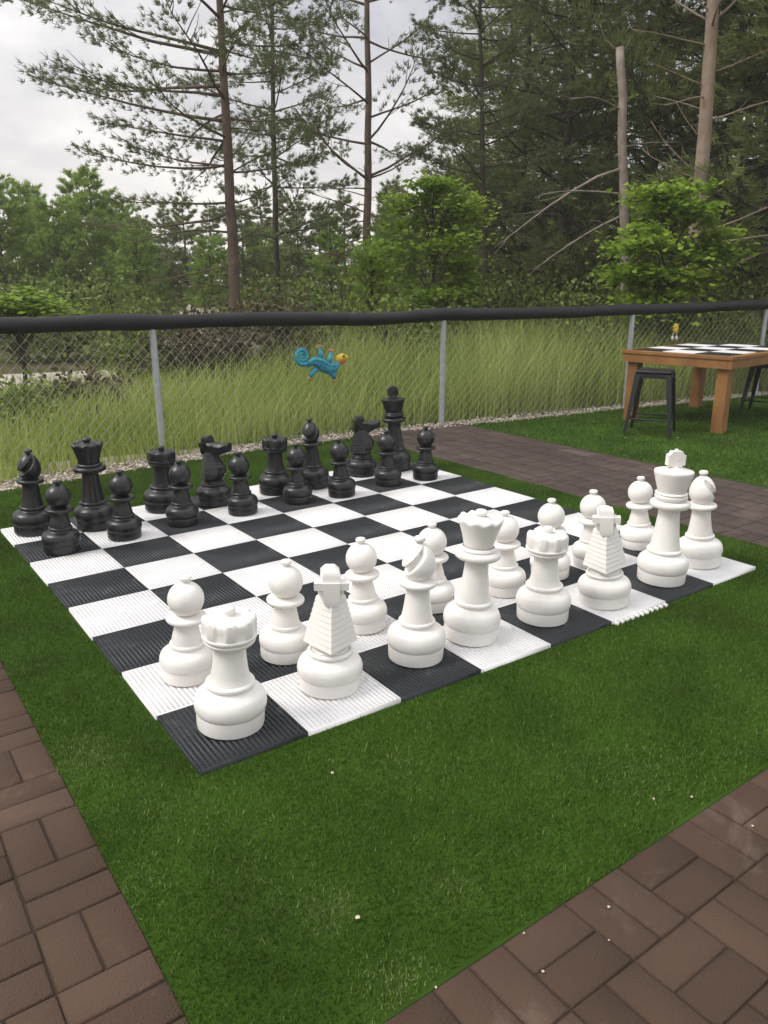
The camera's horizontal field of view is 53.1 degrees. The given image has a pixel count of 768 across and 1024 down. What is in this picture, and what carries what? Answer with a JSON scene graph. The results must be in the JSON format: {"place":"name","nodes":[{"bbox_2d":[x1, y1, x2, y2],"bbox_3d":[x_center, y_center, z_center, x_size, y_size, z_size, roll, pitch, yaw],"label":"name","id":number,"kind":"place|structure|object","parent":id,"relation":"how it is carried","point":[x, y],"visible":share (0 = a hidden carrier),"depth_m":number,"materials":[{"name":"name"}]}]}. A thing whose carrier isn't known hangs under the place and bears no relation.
{"place":"outdoors","nodes":[
{"label":"outdoors","id":0,"kind":"place"},
{"bbox_2d":[0,290,766,1023],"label":"ground","id":1,"kind":"structure","parent":0,"point":[10,366],"depth_m":14.90,"materials":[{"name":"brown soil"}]},
{"bbox_2d":[1,178,63,315],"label":"young pine","id":2,"kind":"object","parent":1,"relation":"on","point":[23,189],"visible":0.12,"depth_m":25.46,"materials":[{"name":"green plant"}]},
{"bbox_2d":[0,172,73,314],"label":"young pine","id":3,"kind":"object","parent":1,"relation":"on","point":[15,211],"visible":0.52,"depth_m":22.78,"materials":[{"name":"green plant"}]},
{"bbox_2d":[0,286,88,389],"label":"maple sapling","id":4,"kind":"object","parent":1,"relation":"on","point":[36,306],"visible":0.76,"depth_m":10.79,"materials":[{"name":"green plant"}]},
{"bbox_2d":[0,264,100,362],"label":"shrub","id":5,"kind":"object","parent":1,"relation":"on","point":[11,345],"visible":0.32,"depth_m":15.88,"materials":[{"name":"green plant"}]},
{"bbox_2d":[0,355,117,435],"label":"shrub","id":6,"kind":"object","parent":1,"relation":"on","point":[7,395],"visible":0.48,"depth_m":8.33,"materials":[{"name":"green plant"}]},
{"bbox_2d":[11,192,110,314],"bbox_3d":[-9.729,-7.315,22.922,3.168,4.204,3.174,-4,17,-12],"label":"young pine","id":7,"kind":"object","parent":1,"relation":"on","point":[46,239],"visible":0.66,"depth_m":22.51,"materials":[{"name":"green plant"}]},
{"bbox_2d":[4,272,147,361],"bbox_3d":[-6.701,-4.117,16.273,3.249,1.844,2.821,-12,20,-34],"label":"shrub","id":8,"kind":"object","parent":1,"relation":"on","point":[73,346],"visible":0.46,"depth_m":16.03,"materials":[{"name":"green plant"}]},
{"bbox_2d":[45,167,120,314],"bbox_3d":[-10.548,-9.039,26.625,3.440,5.437,3.186,6,18,21],"label":"young pine","id":9,"kind":"object","parent":1,"relation":"on","point":[69,186],"visible":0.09,"depth_m":25.95,"materials":[{"name":"green plant"}]},
{"bbox_2d":[20,353,151,426],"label":"shrub","id":10,"kind":"object","parent":1,"relation":"on","point":[73,384],"visible":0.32,"depth_m":8.74,"materials":[{"name":"green plant"}]},
{"bbox_2d":[48,160,141,313],"bbox_3d":[-9.004,-8.172,24.105,3.041,5.190,3.284,-8,18,-25],"label":"young pine","id":11,"kind":"object","parent":1,"relation":"on","point":[100,205],"visible":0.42,"depth_m":23.41,"materials":[{"name":"green plant"}]},
{"bbox_2d":[50,253,176,355],"bbox_3d":[-5.817,-4.698,17.400,3.101,2.317,2.859,5,17,16],"label":"shrub","id":12,"kind":"object","parent":1,"relation":"on","point":[101,289],"visible":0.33,"depth_m":17.16,"materials":[{"name":"green plant"}]},
{"bbox_2d":[81,200,171,310],"bbox_3d":[-9.217,-8.710,27.136,3.390,4.498,3.396,-1,16,-3],"label":"young pine","id":13,"kind":"object","parent":1,"relation":"on","point":[125,212],"visible":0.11,"depth_m":26.66,"materials":[{"name":"green plant"}]},
{"bbox_2d":[93,219,185,314],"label":"young pine","id":14,"kind":"object","parent":1,"relation":"on","point":[138,261],"visible":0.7,"depth_m":22.49,"materials":[{"name":"green plant"}]},
{"bbox_2d":[75,296,227,384],"bbox_3d":[-3.153,-2.170,10.361,1.933,1.443,1.968,13,21,38],"label":"shrub","id":15,"kind":"object","parent":1,"relation":"on","point":[128,346],"visible":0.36,"depth_m":10.14,"materials":[{"name":"green plant"}]},
{"bbox_2d":[0,0,333,365],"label":"pine tree","id":16,"kind":"object","parent":1,"relation":"on","point":[221,52],"visible":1,"depth_m":11.45,"materials":[{"name":"green plant"}]},
{"bbox_2d":[149,190,217,313],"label":"spruce tree","id":17,"kind":"object","parent":1,"relation":"on","point":[182,255],"visible":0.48,"depth_m":24.57,"materials":[{"name":"green plant"}]},
{"bbox_2d":[110,283,279,396],"bbox_3d":[-2.497,-2.208,10.222,2.344,1.593,1.963,-12,20,-34],"label":"shrub","id":18,"kind":"object","parent":1,"relation":"on","point":[198,346],"visible":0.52,"depth_m":9.88,"materials":[{"name":"green plant"}]},
{"bbox_2d":[170,233,241,311],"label":"young pine","id":19,"kind":"object","parent":1,"relation":"on","point":[200,261],"visible":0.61,"depth_m":22.16,"materials":[{"name":"green plant"}]},
{"bbox_2d":[168,274,308,382],"bbox_3d":[-2.114,-2.518,11.043,2.030,1.720,1.987,0,16,0],"label":"shrub","id":20,"kind":"object","parent":1,"relation":"on","point":[221,333],"visible":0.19,"depth_m":10.85,"materials":[{"name":"green plant"}]},
{"bbox_2d":[209,199,273,311],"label":"spruce tree","id":21,"kind":"object","parent":1,"relation":"on","point":[261,260],"visible":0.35,"depth_m":24.20,"materials":[{"name":"green plant"}]},
{"bbox_2d":[171,0,362,341],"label":"pine tree","id":22,"kind":"object","parent":1,"relation":"on","point":[274,235],"visible":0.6,"depth_m":17.03,"materials":[{"name":"green plant"}]},
{"bbox_2d":[239,184,296,310],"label":"spruce tree","id":23,"kind":"object","parent":1,"relation":"on","point":[266,211],"visible":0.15,"depth_m":28.48,"materials":[{"name":"green plant"}]},
{"bbox_2d":[240,223,297,328],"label":"young pine","id":24,"kind":"object","parent":1,"relation":"on","point":[265,247],"visible":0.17,"depth_m":25.95,"materials":[{"name":"green plant"}]},
{"bbox_2d":[212,270,341,388],"bbox_3d":[-1.363,-2.399,10.548,1.647,1.771,1.826,4,17,13],"label":"shrub","id":25,"kind":"object","parent":1,"relation":"on","point":[264,307],"visible":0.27,"depth_m":10.36,"materials":[{"name":"green plant"}]},
{"bbox_2d":[213,264,347,355],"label":"shrub","id":26,"kind":"object","parent":1,"relation":"on","point":[267,287],"visible":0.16,"depth_m":15.24,"materials":[{"name":"green plant"}]},
{"bbox_2d":[264,196,327,310],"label":"spruce tree","id":27,"kind":"object","parent":1,"relation":"on","point":[290,256],"visible":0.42,"depth_m":23.33,"materials":[{"name":"green plant"}]},
{"bbox_2d":[297,212,359,328],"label":"young pine","id":28,"kind":"object","parent":1,"relation":"on","point":[337,242],"visible":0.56,"depth_m":20.66,"materials":[{"name":"green plant"}]},
{"bbox_2d":[281,243,378,349],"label":"shrub","id":29,"kind":"object","parent":1,"relation":"on","point":[348,286],"visible":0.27,"depth_m":16.16,"materials":[{"name":"green plant"}]},
{"bbox_2d":[278,282,389,370],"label":"shrub","id":30,"kind":"object","parent":1,"relation":"on","point":[338,309],"visible":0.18,"depth_m":11.11,"materials":[{"name":"green plant"}]},
{"bbox_2d":[308,189,362,311],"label":"spruce tree","id":31,"kind":"object","parent":1,"relation":"on","point":[354,234],"visible":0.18,"depth_m":22.32,"materials":[{"name":"green plant"}]},
{"bbox_2d":[243,0,492,339],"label":"pine tree","id":32,"kind":"object","parent":1,"relation":"on","point":[368,136],"visible":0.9,"depth_m":12.93,"materials":[{"name":"green plant"}]},
{"bbox_2d":[331,234,411,346],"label":"maple sapling","id":33,"kind":"object","parent":1,"relation":"on","point":[374,270],"visible":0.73,"depth_m":13.11,"materials":[{"name":"green plant"}]},
{"bbox_2d":[0,391,767,491],"bbox_3d":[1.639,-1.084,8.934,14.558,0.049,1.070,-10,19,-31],"label":"gravel","id":34,"kind":"structure","parent":1,"relation":"on","point":[325,436],"depth_m":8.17,"materials":[{"name":"grey gravel"}]},
{"bbox_2d":[0,298,767,483],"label":"tall grass","id":35,"kind":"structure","parent":1,"relation":"on","point":[170,419],"depth_m":9.07,"materials":[{"name":"green plant"}]},
{"bbox_2d":[0,299,767,463],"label":"chain link fence","id":36,"kind":"object","parent":1,"relation":"on","point":[152,323],"visible":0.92,"depth_m":7.65,"materials":[{"name":"grey metal"}]},
{"bbox_2d":[294,344,348,381],"bbox_3d":[-0.615,-1.474,7.643,0.579,0.379,0.132,-8,18,-26],"label":"lizard ornament","id":37,"kind":"object","parent":36,"relation":"attached to","point":[320,363],"visible":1,"depth_m":7.60,"materials":[{"name":"blue plastic"}]},
{"bbox_2d":[0,437,767,1023],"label":"turf backing","id":38,"kind":"object","parent":1,"relation":"on","point":[486,947],"visible":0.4,"depth_m":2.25,"materials":[{"name":"green plant"}]},
{"bbox_2d":[1,461,755,775],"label":"chess board","id":39,"kind":"object","parent":38,"relation":"on","point":[111,595],"visible":0.56,"depth_m":3.96,"materials":[{"name":"plastic"}]},
{"bbox_2d":[12,449,50,536],"bbox_3d":[-2.167,-0.129,4.716,0.242,0.523,0.242,-11,22,-40],"label":"chess bishop","id":40,"kind":"object","parent":39,"relation":"on","point":[31,517],"visible":0.98,"depth_m":4.67,"materials":[{"name":"black plastic"}]},
{"bbox_2d":[41,480,80,555],"bbox_3d":[-1.853,0.021,4.388,0.210,0.420,0.210,-9,20,-35],"label":"chess pawn","id":41,"kind":"object","parent":39,"relation":"on","point":[60,536],"visible":1,"depth_m":4.35,"materials":[{"name":"black plastic"}]},
{"bbox_2d":[70,437,113,531],"bbox_3d":[-1.833,-0.183,4.808,0.248,0.577,0.248,-11,20,-34],"label":"chess queen","id":42,"kind":"object","parent":39,"relation":"on","point":[93,511],"visible":0.97,"depth_m":4.76,"materials":[{"name":"black plastic"}]},
{"bbox_2d":[106,470,141,541],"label":"chess pawn","id":43,"kind":"object","parent":39,"relation":"on","point":[123,523],"visible":1,"depth_m":4.58,"materials":[{"name":"black plastic"}]},
{"bbox_2d":[143,446,175,512],"bbox_3d":[-1.504,-0.233,5.205,0.250,0.442,0.250,-9,20,-35],"label":"chess rook","id":44,"kind":"object","parent":39,"relation":"on","point":[158,493],"visible":0.84,"depth_m":5.14,"materials":[{"name":"black plastic"}]},
{"bbox_2d":[165,459,198,527],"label":"chess pawn","id":45,"kind":"object","parent":39,"relation":"on","point":[182,510],"visible":1,"depth_m":4.85,"materials":[{"name":"black plastic"}]},
{"bbox_2d":[159,574,212,686],"bbox_3d":[-0.761,0.440,2.958,0.210,0.420,0.210,-9,20,-35],"label":"chess pawn","id":46,"kind":"object","parent":39,"relation":"on","point":[186,657],"visible":0.92,"depth_m":2.91,"materials":[{"name":"white plastic"}]},
{"bbox_2d":[196,435,231,507],"bbox_3d":[-1.190,-0.291,5.338,0.249,0.482,0.249,-8,18,-25],"label":"chess knight","id":47,"kind":"object","parent":39,"relation":"on","point":[214,490],"visible":0.97,"depth_m":5.28,"materials":[{"name":"black plastic"}]},
{"bbox_2d":[194,605,266,739],"bbox_3d":[-0.527,0.525,2.630,0.250,0.442,0.250,-9,20,-35],"label":"chess rook","id":48,"kind":"object","parent":39,"relation":"on","point":[230,699],"visible":1,"depth_m":2.57,"materials":[{"name":"white plastic"}]},
{"bbox_2d":[226,451,257,515],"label":"chess pawn","id":49,"kind":"object","parent":39,"relation":"on","point":[242,499],"visible":1,"depth_m":5.08,"materials":[{"name":"black plastic"}]},
{"bbox_2d":[258,433,289,495],"bbox_3d":[-0.798,-0.359,5.631,0.250,0.442,0.250,17,22,42],"label":"chess rook","id":50,"kind":"object","parent":39,"relation":"on","point":[273,479],"visible":0.97,"depth_m":5.57,"materials":[{"name":"black plastic"}]},
{"bbox_2d":[259,559,308,664],"bbox_3d":[-0.401,0.390,3.125,0.210,0.420,0.210,-9,20,-35],"label":"chess pawn","id":51,"kind":"object","parent":39,"relation":"on","point":[282,636],"visible":0.94,"depth_m":3.08,"materials":[{"name":"white plastic"}]},
{"bbox_2d":[283,443,312,504],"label":"chess pawn","id":52,"kind":"object","parent":39,"relation":"on","point":[297,489],"visible":1,"depth_m":5.34,"materials":[{"name":"black plastic"}]},
{"bbox_2d":[301,418,328,488],"bbox_3d":[-0.545,-0.450,5.791,0.242,0.523,0.242,5,18,24],"label":"chess bishop","id":53,"kind":"object","parent":39,"relation":"on","point":[316,473],"visible":0.92,"depth_m":5.74,"materials":[{"name":"black plastic"}]},
{"bbox_2d":[297,564,362,698],"bbox_3d":[-0.202,0.428,2.887,0.250,0.482,0.270,0,17,-6],"label":"chess knight","id":54,"kind":"object","parent":39,"relation":"on","point":[329,664],"visible":1,"depth_m":2.82,"materials":[{"name":"white plastic"}]},
{"bbox_2d":[327,438,355,497],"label":"chess pawn","id":55,"kind":"object","parent":39,"relation":"on","point":[341,483],"visible":1,"depth_m":5.50,"materials":[{"name":"black plastic"}]},
{"bbox_2d":[347,415,379,477],"bbox_3d":[-0.170,-0.537,6.160,0.270,0.482,0.250,-5,18,-20],"label":"chess knight","id":56,"kind":"object","parent":39,"relation":"on","point":[362,463],"visible":0.94,"depth_m":6.10,"materials":[{"name":"black plastic"}]},
{"bbox_2d":[345,537,386,634],"bbox_3d":[-0.095,0.311,3.393,0.210,0.420,0.210,-13,20,-34],"label":"chess pawn","id":57,"kind":"object","parent":39,"relation":"on","point":[367,605],"visible":0.93,"depth_m":3.35,"materials":[{"name":"white plastic"}]},
{"bbox_2d":[374,430,401,486],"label":"chess pawn","id":58,"kind":"object","parent":39,"relation":"on","point":[387,473],"visible":1,"depth_m":5.82,"materials":[{"name":"black plastic"}]},
{"bbox_2d":[380,385,410,470],"bbox_3d":[0.084,-0.696,6.323,0.254,0.692,0.254,-7,17,-14],"label":"chess king","id":59,"kind":"object","parent":39,"relation":"on","point":[393,418],"visible":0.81,"depth_m":6.26,"materials":[{"name":"black plastic"}]},
{"bbox_2d":[387,535,445,667],"bbox_3d":[0.136,0.344,3.099,0.242,0.523,0.242,-1,17,-8],"label":"chess bishop","id":60,"kind":"object","parent":39,"relation":"on","point":[416,636],"visible":1,"depth_m":3.06,"materials":[{"name":"white plastic"}]},
{"bbox_2d":[412,426,438,480],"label":"chess pawn","id":61,"kind":"object","parent":39,"relation":"on","point":[425,467],"visible":1,"depth_m":5.99,"materials":[{"name":"black plastic"}]},
{"bbox_2d":[419,522,454,613],"bbox_3d":[0.227,0.248,3.606,0.210,0.420,0.210,-13,20,-34],"label":"chess pawn","id":62,"kind":"object","parent":39,"relation":"on","point":[442,592],"visible":0.56,"depth_m":3.55,"materials":[{"name":"white plastic"}]},
{"bbox_2d":[443,508,503,646],"bbox_3d":[0.391,0.264,3.270,0.248,0.577,0.248,-9,20,-35],"label":"chess queen","id":63,"kind":"object","parent":39,"relation":"on","point":[471,616],"visible":1,"depth_m":3.22,"materials":[{"name":"white plastic"}]},
{"bbox_2d":[489,510,525,597],"bbox_3d":[0.595,0.194,3.785,0.210,0.420,0.210,-13,20,-34],"label":"chess pawn","id":64,"kind":"object","parent":39,"relation":"on","point":[507,576],"visible":0.81,"depth_m":3.74,"materials":[{"name":"white plastic"}]},
{"bbox_2d":[516,525,570,626],"bbox_3d":[0.730,0.273,3.481,0.250,0.442,0.250,-15,22,-42],"label":"chess rook","id":65,"kind":"object","parent":39,"relation":"on","point":[543,597],"visible":1,"depth_m":3.42,"materials":[{"name":"white plastic"}]},
{"bbox_2d":[530,498,570,579],"bbox_3d":[0.867,0.131,3.997,0.210,0.420,0.210,-13,20,-34],"label":"chess pawn","id":66,"kind":"object","parent":39,"relation":"on","point":[551,513],"visible":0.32,"depth_m":3.93,"materials":[{"name":"white plastic"}]},
{"bbox_2d":[572,489,605,568],"bbox_3d":[1.128,0.082,4.161,0.210,0.420,0.210,-14,20,-33],"label":"chess pawn","id":67,"kind":"object","parent":39,"relation":"on","point":[592,502],"visible":0.52,"depth_m":4.12,"materials":[{"name":"white plastic"}]},
{"bbox_2d":[577,505,630,609],"bbox_3d":[1.052,0.197,3.659,0.250,0.482,0.270,0,17,13],"label":"chess knight","id":68,"kind":"object","parent":39,"relation":"on","point":[604,583],"visible":1,"depth_m":3.60,"materials":[{"name":"white plastic"}]},
{"bbox_2d":[620,476,653,550],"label":"chess pawn","id":69,"kind":"object","parent":39,"relation":"on","point":[636,531],"visible":0.92,"depth_m":4.40,"materials":[{"name":"white plastic"}]},
{"bbox_2d":[637,449,694,587],"bbox_3d":[1.442,0.020,3.892,0.254,0.692,0.254,-1,17,-8],"label":"chess king","id":70,"kind":"object","parent":39,"relation":"on","point":[662,560],"visible":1,"depth_m":3.85,"materials":[{"name":"white plastic"}]},
{"bbox_2d":[680,470,722,569],"bbox_3d":[1.713,0.029,4.152,0.242,0.523,0.242,-5,17,-7],"label":"chess bishop","id":71,"kind":"object","parent":39,"relation":"on","point":[701,546],"visible":0.97,"depth_m":4.11,"materials":[{"name":"white plastic"}]},
{"bbox_2d":[347,212,427,338],"bbox_3d":[0.300,-5.474,18.203,2.481,3.287,2.477,-1,16,-4],"label":"young pine","id":72,"kind":"object","parent":1,"relation":"on","point":[405,238],"visible":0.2,"depth_m":17.83,"materials":[{"name":"green plant"}]},
{"bbox_2d":[317,283,460,384],"bbox_3d":[0.076,-2.415,10.814,2.023,1.645,1.894,-12,20,-34],"label":"shrub","id":73,"kind":"object","parent":1,"relation":"on","point":[387,307],"visible":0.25,"depth_m":10.62,"materials":[{"name":"green plant"}]},
{"bbox_2d":[348,170,510,339],"bbox_3d":[0.868,-3.547,11.990,2.576,3.146,2.353,-12,20,-34],"label":"maple sapling","id":74,"kind":"object","parent":1,"relation":"on","point":[434,244],"visible":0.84,"depth_m":11.64,"materials":[{"name":"green plant"}]},
{"bbox_2d":[365,278,498,360],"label":"shrub","id":75,"kind":"object","parent":1,"relation":"on","point":[454,302],"visible":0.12,"depth_m":11.52,"materials":[{"name":"green plant"}]},
{"bbox_2d":[412,260,563,364],"bbox_3d":[1.728,-2.944,12.082,2.360,1.934,2.025,-12,20,-34],"label":"shrub","id":76,"kind":"object","parent":1,"relation":"on","point":[500,301],"visible":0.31,"depth_m":11.80,"materials":[{"name":"green plant"}]},
{"bbox_2d":[402,0,577,329],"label":"pine tree","id":77,"kind":"object","parent":1,"relation":"on","point":[423,120],"visible":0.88,"depth_m":13.28,"materials":[{"name":"green plant"}]},
{"bbox_2d":[455,148,550,331],"bbox_3d":[2.972,-6.361,18.764,3.273,4.680,3.399,11,20,33],"label":"spruce tree","id":78,"kind":"object","parent":1,"relation":"on","point":[508,247],"visible":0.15,"depth_m":18.22,"materials":[{"name":"green plant"}]},
{"bbox_2d":[414,0,598,337],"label":"hemlock tree","id":79,"kind":"object","parent":1,"relation":"on","point":[451,103],"visible":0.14,"depth_m":20.98,"materials":[{"name":"green plant"}]},
{"bbox_2d":[402,0,618,318],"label":"hemlock tree","id":80,"kind":"object","parent":1,"relation":"on","point":[520,243],"visible":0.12,"depth_m":16.53,"materials":[{"name":"green plant"}]},
{"bbox_2d":[474,238,583,334],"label":"shrub","id":81,"kind":"object","parent":1,"relation":"on","point":[506,275],"visible":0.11,"depth_m":14.79,"materials":[{"name":"green plant"}]},
{"bbox_2d":[490,274,621,363],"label":"shrub","id":82,"kind":"object","parent":1,"relation":"on","point":[562,301],"visible":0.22,"depth_m":11.80,"materials":[{"name":"green plant"}]},
{"bbox_2d":[503,245,619,332],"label":"shrub","id":83,"kind":"object","parent":1,"relation":"on","point":[571,268],"visible":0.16,"depth_m":14.56,"materials":[{"name":"green plant"}]},
{"bbox_2d":[436,0,716,336],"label":"hemlock tree","id":84,"kind":"object","parent":1,"relation":"on","point":[562,211],"visible":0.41,"depth_m":14.49,"materials":[{"name":"green plant"}]},
{"bbox_2d":[485,24,680,332],"bbox_3d":[3.274,-4.667,12.000,3.336,5.298,1.370,-1,16,-3],"label":"dead snag","id":85,"kind":"object","parent":1,"relation":"on","point":[623,216],"visible":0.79,"depth_m":11.88,"materials":[{"name":"grey wood"}]},
{"bbox_2d":[496,0,695,291],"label":"hemlock tree","id":86,"kind":"object","parent":1,"relation":"on","point":[576,132],"visible":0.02,"depth_m":17.60,"materials":[{"name":"green plant"}]},
{"bbox_2d":[536,272,656,360],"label":"shrub","id":87,"kind":"object","parent":1,"relation":"on","point":[591,299],"visible":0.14,"depth_m":11.99,"materials":[{"name":"green plant"}]},
{"bbox_2d":[469,394,767,487],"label":"turf backing","id":88,"kind":"object","parent":1,"relation":"on","point":[713,472],"visible":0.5,"depth_m":7.76,"materials":[{"name":"green plant"}]},
{"bbox_2d":[622,367,675,438],"bbox_3d":[2.774,-1.138,7.938,0.480,0.660,0.480,8,18,25],"label":"bar stool","id":89,"kind":"object","parent":88,"relation":"on","point":[667,374],"visible":0.99,"depth_m":7.82,"materials":[{"name":"black paint"}]},
{"bbox_2d":[622,342,767,433],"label":"picnic table","id":90,"kind":"object","parent":88,"relation":"on","point":[725,360],"visible":0.94,"depth_m":8.19,"materials":[{"name":"brown wood"}]},
{"bbox_2d":[498,0,767,332],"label":"hemlock tree","id":91,"kind":"object","parent":1,"relation":"on","point":[578,177],"visible":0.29,"depth_m":14.64,"materials":[{"name":"green plant"}]},
{"bbox_2d":[555,0,767,332],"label":"hemlock tree","id":92,"kind":"object","parent":1,"relation":"on","point":[663,14],"visible":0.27,"depth_m":13.46,"materials":[{"name":"green plant"}]},
{"bbox_2d":[584,176,760,366],"bbox_3d":[4.058,-3.168,10.951,2.756,2.994,2.177,-12,20,-34],"label":"maple sapling","id":93,"kind":"object","parent":1,"relation":"on","point":[674,201],"visible":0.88,"depth_m":10.53,"materials":[{"name":"green plant"}]},
{"bbox_2d":[589,0,767,316],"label":"hemlock tree","id":94,"kind":"object","parent":1,"relation":"on","point":[718,128],"visible":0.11,"depth_m":14.99,"materials":[{"name":"green plant"}]},
{"bbox_2d":[630,0,767,320],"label":"hemlock tree","id":95,"kind":"object","parent":1,"relation":"on","point":[733,37],"visible":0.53,"depth_m":12.46,"materials":[{"name":"green plant"}]},
{"bbox_2d":[631,0,767,341],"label":"pine tree","id":96,"kind":"object","parent":1,"relation":"on","point":[709,70],"visible":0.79,"depth_m":11.03,"materials":[{"name":"brown plant"}]},
{"bbox_2d":[643,265,767,376],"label":"shrub","id":97,"kind":"object","parent":1,"relation":"on","point":[710,290],"visible":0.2,"depth_m":11.44,"materials":[{"name":"green plant"}]},
{"bbox_2d":[678,0,767,371],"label":"hemlock tree","id":98,"kind":"object","parent":1,"relation":"on","point":[746,147],"visible":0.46,"depth_m":12.08,"materials":[{"name":"green plant"}]},
{"bbox_2d":[697,277,767,383],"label":"shrub","id":99,"kind":"object","parent":1,"relation":"on","point":[762,297],"visible":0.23,"depth_m":11.67,"materials":[{"name":"green plant"}]},
{"bbox_2d":[0,659,767,1023],"bbox_3d":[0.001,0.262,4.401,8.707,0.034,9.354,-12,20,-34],"label":"pavement","id":100,"kind":"structure","parent":0,"point":[726,987],"depth_m":1.82,"materials":[{"name":"brick"}]},
{"bbox_2d":[0,0,767,288],"label":"sky","id":101,"kind":"structure","parent":0,"point":[37,127],"materials":[{"name":"white"}]},
{"bbox_2d":[370,424,767,547],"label":"path","id":102,"kind":"structure","parent":0,"point":[575,458],"depth_m":6.41,"materials":[{"name":"brown brick pavers"}]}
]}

